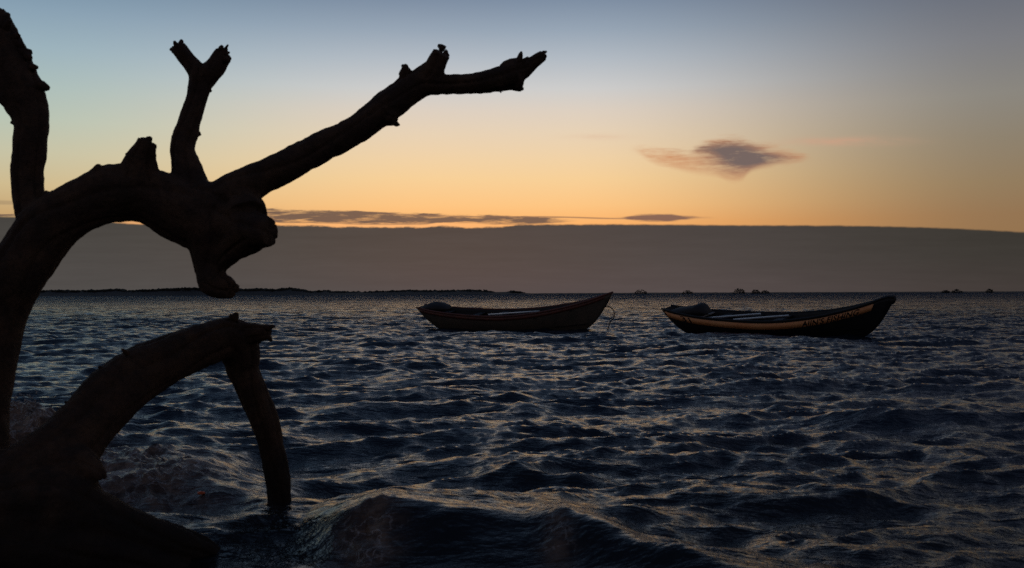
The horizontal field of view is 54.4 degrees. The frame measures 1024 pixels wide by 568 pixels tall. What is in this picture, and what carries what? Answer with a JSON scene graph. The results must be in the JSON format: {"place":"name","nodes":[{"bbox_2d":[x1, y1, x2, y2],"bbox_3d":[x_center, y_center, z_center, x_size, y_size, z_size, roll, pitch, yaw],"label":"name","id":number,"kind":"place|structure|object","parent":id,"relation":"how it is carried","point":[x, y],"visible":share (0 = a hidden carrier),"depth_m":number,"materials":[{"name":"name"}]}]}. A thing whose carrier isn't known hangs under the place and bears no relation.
{"place":"outdoors","nodes":[
{"label":"outdoors","id":0,"kind":"place"},
{"bbox_2d":[0,293,1023,567],"bbox_3d":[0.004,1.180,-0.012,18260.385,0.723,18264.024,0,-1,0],"label":"water","id":1,"kind":"structure","parent":0,"point":[642,431],"depth_m":9.15,"materials":[{"name":"blue liquid"}]},
{"bbox_2d":[10,389,54,425],"bbox_3d":[-3.743,1.093,7.610,0.875,0.595,0.627,0,-1,0],"label":"sea spray","id":2,"kind":"object","parent":1,"relation":"on","point":[27,404],"visible":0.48,"depth_m":7.58,"materials":[{"name":"grey liquid"}]},
{"bbox_2d":[0,8,546,567],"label":"dead tree","id":3,"kind":"object","parent":1,"relation":"in","point":[60,506],"visible":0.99,"depth_m":5.55,"materials":[{"name":"brown wood"}]},
{"bbox_2d":[416,291,614,330],"bbox_3d":[0.071,1.137,36.704,7.809,1.713,1.610,0,8,24],"label":"fishing boat","id":4,"kind":"object","parent":1,"relation":"on","point":[583,314],"visible":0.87,"depth_m":35.98,"materials":[{"name":"wood"}]},
{"bbox_2d":[421,301,452,309],"bbox_3d":[-2.906,0.801,37.965,1.220,0.266,0.859,0,8,24],"label":"tarpaulin heap","id":5,"kind":"object","parent":4,"relation":"on","point":[436,305],"visible":1,"depth_m":37.67,"materials":[{"name":"fabric"}]},
{"bbox_2d":[488,310,538,314],"bbox_3d":[0.069,1.066,36.749,1.900,0.030,0.160,-4,8,0],"label":"wooden board","id":6,"kind":"object","parent":4,"relation":"in","point":[513,312],"visible":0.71,"depth_m":36.67,"materials":[{"name":"grey wood"}]},
{"bbox_2d":[732,288,744,293],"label":"mangrove tree","id":7,"kind":"object","parent":1,"relation":"in","point":[741,291],"visible":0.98,"depth_m":1428.53,"materials":[{"name":"grey plant"}]},
{"bbox_2d":[661,295,895,336],"bbox_3d":[8.371,1.125,31.870,7.809,1.533,1.651,-1,8,39],"label":"fishing boat","id":8,"kind":"object","parent":1,"relation":"on","point":[864,319],"visible":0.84,"depth_m":30.95,"materials":[{"name":"orange paint"}]},
{"bbox_2d":[664,303,711,314],"bbox_3d":[5.962,0.812,33.775,1.600,0.338,0.869,-1,8,39],"label":"tarpaulin heap","id":9,"kind":"object","parent":8,"relation":"on","point":[701,309],"visible":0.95,"depth_m":33.29,"materials":[{"name":"grey fabric"}]},
{"bbox_2d":[711,313,760,317],"bbox_3d":[7.312,1.050,32.849,1.750,0.031,0.170,-5,6,10],"label":"wooden board","id":10,"kind":"object","parent":8,"relation":"in","point":[736,315],"visible":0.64,"depth_m":32.79,"materials":[{"name":"grey wood"}]},
{"bbox_2d":[736,315,788,319],"bbox_3d":[8.040,1.083,32.158,1.750,0.031,0.170,-5,7,10],"label":"wooden board","id":11,"kind":"object","parent":8,"relation":"in","point":[761,317],"visible":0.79,"depth_m":32.11,"materials":[{"name":"grey wood"}]},
{"bbox_2d":[951,289,963,292],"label":"mangrove tree","id":12,"kind":"object","parent":1,"relation":"in","point":[954,290],"visible":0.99,"depth_m":1428.94,"materials":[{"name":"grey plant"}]},
{"bbox_2d":[0,0,1023,292],"label":"sky","id":13,"kind":"structure","parent":0,"point":[658,146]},
{"bbox_2d":[39,289,1023,295],"bbox_3d":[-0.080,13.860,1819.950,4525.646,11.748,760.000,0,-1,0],"label":"shore","id":14,"kind":"structure","parent":0,"point":[192,292],"depth_m":1468.98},
{"bbox_2d":[40,287,524,292],"bbox_3d":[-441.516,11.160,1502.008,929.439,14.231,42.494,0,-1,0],"label":"coastal scrub","id":15,"kind":"object","parent":14,"relation":"on","point":[196,288],"visible":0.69,"depth_m":1486.56,"materials":[{"name":"plant"}]}
]}

